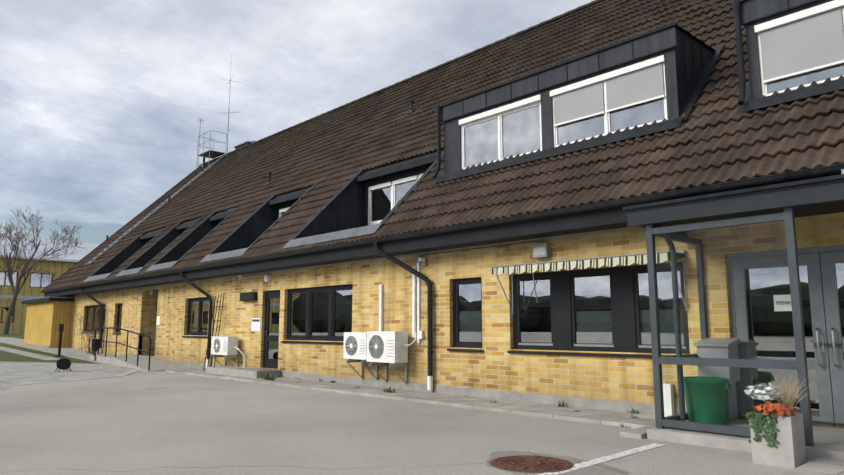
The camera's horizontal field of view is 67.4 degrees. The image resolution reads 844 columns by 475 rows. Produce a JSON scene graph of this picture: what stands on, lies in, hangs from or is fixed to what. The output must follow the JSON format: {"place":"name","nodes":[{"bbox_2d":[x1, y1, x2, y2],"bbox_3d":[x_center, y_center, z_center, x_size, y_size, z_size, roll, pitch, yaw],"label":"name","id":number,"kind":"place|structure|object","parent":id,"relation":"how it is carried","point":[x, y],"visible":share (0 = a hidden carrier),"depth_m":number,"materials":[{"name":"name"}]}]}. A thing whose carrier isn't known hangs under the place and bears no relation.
{"place":"outdoors","nodes":[
{"label":"outdoors","id":0,"kind":"place"},
{"bbox_2d":[0,334,99,363],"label":"lawn grass","id":1,"kind":"structure","parent":0,"point":[5,356],"depth_m":21.43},
{"bbox_2d":[0,206,83,334],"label":"bare tree","id":2,"kind":"object","parent":1,"relation":"on","point":[17,289],"visible":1,"depth_m":52.04,"materials":[{"name":"brown plant"}]},
{"bbox_2d":[54,324,63,356],"bbox_3d":[-12.353,3.510,21.620,0.320,1.100,0.312,8,-11,-43],"label":"bollard","id":3,"kind":"object","parent":1,"relation":"on","point":[61,327],"visible":0.85,"depth_m":21.59,"materials":[{"name":"black metal"}]},
{"bbox_2d":[0,0,593,243],"label":"sky","id":4,"kind":"structure","parent":0,"point":[102,102],"materials":[{"name":"grey"}]},
{"bbox_2d":[0,359,810,474],"bbox_3d":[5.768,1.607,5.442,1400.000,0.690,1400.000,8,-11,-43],"label":"asphalt ground","id":5,"kind":"structure","parent":0,"point":[142,422],"depth_m":6.94,"materials":[{"name":"grey asphalt"}]},
{"bbox_2d":[21,297,74,347],"bbox_3d":[-16.649,3.845,27.919,0.970,2.270,4.790,8,-11,-43],"label":"shed","id":6,"kind":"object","parent":5,"relation":"on","point":[46,317],"visible":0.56,"depth_m":26.64,"materials":[{"name":"yellow painted timber"},{"name":"dark roofing felt"}]},
{"bbox_2d":[0,236,99,333],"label":"yellow building","id":7,"kind":"structure","parent":5,"relation":"on","point":[33,286],"depth_m":59.55,"materials":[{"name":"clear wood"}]},
{"bbox_2d":[0,337,109,359],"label":"path slabs","id":8,"kind":"structure","parent":5,"relation":"on","point":[75,353],"depth_m":24.10,"materials":[{"name":"grey concrete"}]},
{"bbox_2d":[74,306,107,354],"bbox_3d":[-12.182,3.300,23.298,1.466,1.981,2.210,8,-11,-43],"label":"bare shrub","id":9,"kind":"object","parent":8,"relation":"on","point":[89,339],"visible":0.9,"depth_m":23.38,"materials":[{"name":"brown plant"}]},
{"bbox_2d":[0,362,134,385],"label":"walkway paving","id":10,"kind":"object","parent":5,"relation":"on","point":[14,373],"visible":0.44,"depth_m":16.26,"materials":[{"name":"grey concrete"}]},
{"bbox_2d":[55,358,70,371],"bbox_3d":[-9.370,3.333,16.552,0.338,0.355,0.264,8,-11,-43],"label":"grill","id":11,"kind":"object","parent":10,"relation":"on","point":[63,363],"visible":0.9,"depth_m":16.49,"materials":[{"name":"black metal"}]},
{"bbox_2d":[92,339,100,360],"bbox_3d":[-10.392,3.600,20.148,0.270,0.740,0.263,8,-11,-43],"label":"litter bin post","id":12,"kind":"object","parent":5,"relation":"on","point":[95,345],"visible":0.83,"depth_m":20.08,"materials":[{"name":"black metal"}]},
{"bbox_2d":[89,354,192,370],"bbox_3d":[-8.646,3.800,19.294,1.300,0.300,5.000,8,-11,-43],"label":"concrete ramp","id":13,"kind":"object","parent":5,"relation":"on","point":[158,363],"visible":0.78,"depth_m":18.71,"materials":[{"name":"grey concrete"}]},
{"bbox_2d":[93,327,150,369],"bbox_3d":[-9.057,3.275,18.970,0.042,1.156,4.742,8,-11,-43],"label":"ramp railing","id":14,"kind":"object","parent":13,"relation":"on","point":[127,346],"visible":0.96,"depth_m":18.58,"materials":[{"name":"black metal"}]},
{"bbox_2d":[206,366,280,377],"bbox_3d":[-4.360,3.277,15.370,0.620,0.215,2.550,8,-11,-43],"label":"doorstep","id":15,"kind":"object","parent":5,"relation":"on","point":[242,371],"depth_m":14.83,"materials":[{"name":"grey concrete"}]},
{"bbox_2d":[7,370,664,474],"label":"road markings","id":16,"kind":"object","parent":5,"relation":"on","point":[610,457],"visible":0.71,"depth_m":5.78,"materials":[{"name":"paint"}]},
{"bbox_2d":[165,369,655,438],"bbox_3d":[-1.981,2.913,12.266,1.570,0.050,14.050,8,-11,-43],"label":"paving strip","id":17,"kind":"object","parent":5,"relation":"on","point":[642,424],"visible":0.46,"depth_m":9.58,"materials":[{"name":"grey concrete"}]},
{"bbox_2d":[203,293,225,370],"bbox_3d":[-5.537,2.528,16.888,0.340,2.094,0.802,8,-11,-43],"label":"iron trellis","id":18,"kind":"object","parent":17,"relation":"on","point":[219,306],"visible":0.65,"depth_m":16.95,"materials":[{"name":"black metal"}]},
{"bbox_2d":[204,368,638,427],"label":"weeds","id":19,"kind":"object","parent":17,"relation":"on","point":[389,390],"visible":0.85,"depth_m":11.08,"materials":[{"name":"green plant"}]},
{"bbox_2d":[663,383,674,416],"bbox_3d":[3.121,2.076,8.066,0.085,0.410,0.150,8,-11,-43],"label":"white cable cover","id":20,"kind":"object","parent":17,"relation":"on","point":[667,395],"depth_m":8.02,"materials":[{"name":"plastic"}]},
{"bbox_2d":[66,211,843,428],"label":"brick wall","id":21,"kind":"structure","parent":5,"relation":"on","point":[495,365],"depth_m":11.02,"materials":[{"name":"yellow brick"}]},
{"bbox_2d":[80,287,104,352],"bbox_3d":[-12.540,3.123,23.957,1.316,2.570,0.125,-3,-9,21],"label":"downpipe","id":22,"kind":"object","parent":21,"relation":"attached to","point":[100,304],"visible":0.75,"depth_m":23.73,"materials":[{"name":"black metal"}]},
{"bbox_2d":[180,271,212,367],"bbox_3d":[-6.302,2.249,17.542,1.119,2.670,0.123,-2,-9,16],"label":"downpipe","id":23,"kind":"object","parent":21,"relation":"attached to","point":[195,286],"visible":0.85,"depth_m":17.40,"materials":[{"name":"black metal"}]},
{"bbox_2d":[156,316,260,330],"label":"wall signs","id":24,"kind":"object","parent":21,"relation":"attached to","point":[256,324],"depth_m":15.75,"materials":[{"name":"white paper"}]},
{"bbox_2d":[211,336,238,366],"bbox_3d":[-5.059,2.985,16.301,0.395,0.860,0.912,8,-11,-43],"label":"ac unit","id":25,"kind":"object","parent":21,"relation":"attached to","point":[222,346],"visible":1,"depth_m":16.08,"materials":[{"name":"white plastic"}]},
{"bbox_2d":[263,290,279,368],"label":"door","id":26,"kind":"structure","parent":21,"relation":"attached to","point":[271,329],"depth_m":15.36,"materials":[{"name":"black glass"}]},
{"bbox_2d":[343,332,377,379],"bbox_3d":[-1.160,2.301,12.296,0.415,0.910,0.712,8,-11,-43],"label":"ac unit","id":27,"kind":"object","parent":21,"relation":"attached to","point":[355,346],"visible":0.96,"depth_m":12.20,"materials":[{"name":"white plastic"}]},
{"bbox_2d":[81,262,689,357],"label":"ground floor windows","id":28,"kind":"structure","parent":21,"relation":"attached to","point":[602,309],"depth_m":9.59,"materials":[{"name":"black glass"}]},
{"bbox_2d":[366,331,407,383],"bbox_3d":[-0.619,2.224,11.726,0.435,0.960,0.812,8,-11,-43],"label":"ac unit","id":29,"kind":"object","parent":21,"relation":"attached to","point":[385,348],"visible":1,"depth_m":11.54,"materials":[{"name":"white plastic"}]},
{"bbox_2d":[234,241,542,366],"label":"wall pipes","id":30,"kind":"object","parent":21,"relation":"attached to","point":[419,333],"visible":0.85,"depth_m":11.61,"materials":[{"name":"white plastic"}]},
{"bbox_2d":[373,241,433,389],"bbox_3d":[-0.356,1.369,11.434,1.154,2.670,0.124,-3,-9,17],"label":"downpipe","id":31,"kind":"object","parent":21,"relation":"attached to","point":[430,351],"visible":0.96,"depth_m":11.26,"materials":[{"name":"black metal"}]},
{"bbox_2d":[42,0,843,290],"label":"roof tiles","id":32,"kind":"object","parent":21,"relation":"on","point":[714,137],"visible":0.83,"depth_m":14.04,"materials":[{"name":"brown tile"}]},
{"bbox_2d":[83,224,169,281],"bbox_3d":[-11.383,0.609,24.525,2.348,2.226,2.660,8,-11,-43],"label":"roof dormer","id":33,"kind":"object","parent":32,"relation":"on","point":[123,256],"visible":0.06,"depth_m":25.35,"materials":[{"name":"black metal"}]},
{"bbox_2d":[85,153,227,265],"bbox_3d":[-12.143,-1.526,29.552,6.076,6.076,0.480,8,-11,-43],"label":"roof ladder","id":34,"kind":"object","parent":32,"relation":"on","point":[150,214],"visible":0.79,"depth_m":29.18,"materials":[{"name":"grey metal"}]},
{"bbox_2d":[115,214,204,276],"bbox_3d":[-9.094,0.270,22.173,2.348,2.226,2.060,8,-11,-43],"label":"roof dormer","id":35,"kind":"object","parent":32,"relation":"on","point":[165,241],"visible":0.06,"depth_m":22.79,"materials":[{"name":"black metal"}]},
{"bbox_2d":[145,203,242,271],"bbox_3d":[-7.220,-0.007,20.249,2.348,2.226,2.060,8,-11,-43],"label":"roof dormer","id":36,"kind":"object","parent":32,"relation":"on","point":[176,253],"visible":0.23,"depth_m":20.88,"materials":[{"name":"black metal"}]},
{"bbox_2d":[196,130,226,169],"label":"roof platform","id":37,"kind":"structure","parent":32,"relation":"on","point":[211,154],"depth_m":32.04,"materials":[{"name":"grey metal"}]},
{"bbox_2d":[198,54,241,162],"bbox_3d":[-10.466,-6.472,32.150,2.660,5.800,0.935,-3,-9,17],"label":"antenna mast","id":38,"kind":"object","parent":32,"relation":"on","point":[200,120],"visible":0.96,"depth_m":32.04,"materials":[{"name":"metal"}]},
{"bbox_2d":[234,140,254,151],"bbox_3d":[-8.584,-3.980,31.489,1.020,1.480,1.420,8,-11,-43],"label":"chimney","id":39,"kind":"object","parent":32,"relation":"attached to","point":[245,143],"visible":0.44,"depth_m":31.15,"materials":[{"name":"black metal"}]},
{"bbox_2d":[199,182,317,262],"bbox_3d":[-4.410,-0.423,17.362,2.348,2.226,2.360,8,-11,-43],"label":"roof dormer","id":40,"kind":"object","parent":32,"relation":"on","point":[248,233],"visible":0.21,"depth_m":18.18,"materials":[{"name":"black metal"}]},
{"bbox_2d":[103,100,416,243],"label":"roof vents","id":41,"kind":"object","parent":32,"relation":"attached to","point":[270,173],"visible":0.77,"depth_m":20.96,"materials":[{"name":"black metal"}]},
{"bbox_2d":[282,150,443,248],"bbox_3d":[-1.184,-0.901,14.048,2.348,2.226,3.260,8,-11,-43],"label":"dormer window","id":42,"kind":"structure","parent":32,"relation":"on","point":[363,202],"depth_m":15.17,"materials":[{"name":"black metal"}]},
{"bbox_2d":[432,22,724,183],"bbox_3d":[2.567,-2.125,11.408,1.862,1.854,5.000,8,-11,-43],"label":"dormer","id":43,"kind":"object","parent":32,"relation":"attached to","point":[650,77],"visible":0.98,"depth_m":10.40,"materials":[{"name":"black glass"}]},
{"bbox_2d":[732,0,843,112],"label":"dormer","id":44,"kind":"object","parent":32,"relation":"attached to","point":[793,45],"visible":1,"depth_m":8.19,"materials":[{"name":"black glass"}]},
{"bbox_2d":[44,173,841,296],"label":"roof eave fascia","id":45,"kind":"structure","parent":21,"relation":"attached to","point":[600,219],"depth_m":11.09,"materials":[{"name":"black metal"}]},
{"bbox_2d":[40,164,843,292],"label":"roof gutter","id":46,"kind":"object","parent":45,"relation":"attached to","point":[786,177],"visible":0.96,"depth_m":8.87,"materials":[{"name":"black metal"}]},
{"bbox_2d":[150,169,843,300],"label":"wall lamps","id":47,"kind":"object","parent":21,"relation":"attached to","point":[542,250],"depth_m":9.74,"materials":[{"name":"black metal"}]},
{"bbox_2d":[491,250,686,314],"bbox_3d":[2.229,0.666,8.908,0.522,0.780,2.820,8,-11,-43],"label":"striped awning","id":48,"kind":"object","parent":21,"relation":"attached to","point":[608,261],"visible":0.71,"depth_m":8.63,"materials":[{"name":"fabric"}]},
{"bbox_2d":[622,174,843,235],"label":"porch canopy","id":49,"kind":"object","parent":21,"relation":"attached to","point":[815,196],"visible":0.77,"depth_m":6.49,"materials":[{"name":"grey metal"}]},
{"bbox_2d":[726,245,843,427],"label":"porch door","id":50,"kind":"structure","parent":21,"relation":"attached to","point":[821,271],"depth_m":7.25,"materials":[{"name":"grey metal"}]},
{"bbox_2d":[773,294,791,310],"bbox_3d":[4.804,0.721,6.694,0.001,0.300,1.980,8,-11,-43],"label":"paper sign","id":51,"kind":"object","parent":50,"relation":"attached to","point":[784,306],"depth_m":7.34,"materials":[{"name":"white paper"}]},
{"bbox_2d":[486,451,630,474],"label":"road patches","id":52,"kind":"object","parent":5,"relation":"on","point":[600,469],"visible":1,"depth_m":5.33,"materials":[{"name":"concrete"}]},
{"bbox_2d":[490,455,573,472],"bbox_3d":[0.947,1.954,5.482,0.720,0.007,0.720,8,-11,-43],"label":"manhole cover","id":53,"kind":"object","parent":52,"relation":"on","point":[531,464],"visible":1,"depth_m":5.44,"materials":[{"name":"brown metal"}]},
{"bbox_2d":[645,207,813,446],"bbox_3d":[3.514,0.945,6.899,1.355,2.215,1.480,8,-11,-43],"label":"porch screen","id":54,"kind":"object","parent":5,"relation":"on","point":[799,364],"visible":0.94,"depth_m":6.53,"materials":[{"name":"grey metal"}]},
{"bbox_2d":[660,223,685,420],"bbox_3d":[2.812,0.935,7.095,0.366,2.190,0.063,10,-13,-51],"label":"porch downpipe","id":55,"kind":"object","parent":54,"relation":"attached to","point":[667,238],"visible":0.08,"depth_m":7.17,"materials":[{"name":"grey metal"}]},
{"bbox_2d":[683,376,730,424],"bbox_3d":[3.219,1.849,7.177,0.504,0.505,0.530,8,-11,-43],"label":"green bin","id":56,"kind":"object","parent":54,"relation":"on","point":[695,389],"depth_m":7.00,"materials":[{"name":"plastic"}]},
{"bbox_2d":[694,338,740,421],"bbox_3d":[3.515,1.669,7.490,0.360,0.950,0.400,8,-11,-43],"label":"trash bin","id":57,"kind":"object","parent":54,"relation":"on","point":[707,350],"depth_m":7.41,"materials":[{"name":"metal"}]},
{"bbox_2d":[647,419,843,459],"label":"porch slab","id":58,"kind":"structure","parent":5,"relation":"on","point":[829,442],"depth_m":6.29,"materials":[{"name":"grey concrete"}]},
{"bbox_2d":[750,413,806,468],"bbox_3d":[3.111,1.756,5.534,0.330,0.420,0.330,8,-11,-43],"label":"concrete planter","id":59,"kind":"object","parent":5,"relation":"on","point":[788,451],"visible":0.65,"depth_m":5.39,"materials":[{"name":"grey concrete"}]},
{"bbox_2d":[742,374,815,447],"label":"planter plants","id":60,"kind":"object","parent":59,"relation":"in","point":[769,409],"visible":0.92,"depth_m":5.51,"materials":[{"name":"green plant"}]},
{"bbox_2d":[782,456,843,474],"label":"entrance paving","id":61,"kind":"structure","parent":5,"relation":"on","point":[820,465],"depth_m":5.10,"materials":[{"name":"grey concrete"}]},
{"bbox_2d":[139,334,843,421],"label":"plinth wall","id":62,"kind":"structure","parent":0,"point":[648,409],"depth_m":10.19,"materials":[{"name":"grey concrete"}]},
{"bbox_2d":[739,414,843,424],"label":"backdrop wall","id":63,"kind":"structure","parent":0,"point":[815,421],"depth_m":6.88,"materials":[{"name":"grey"}]}
]}

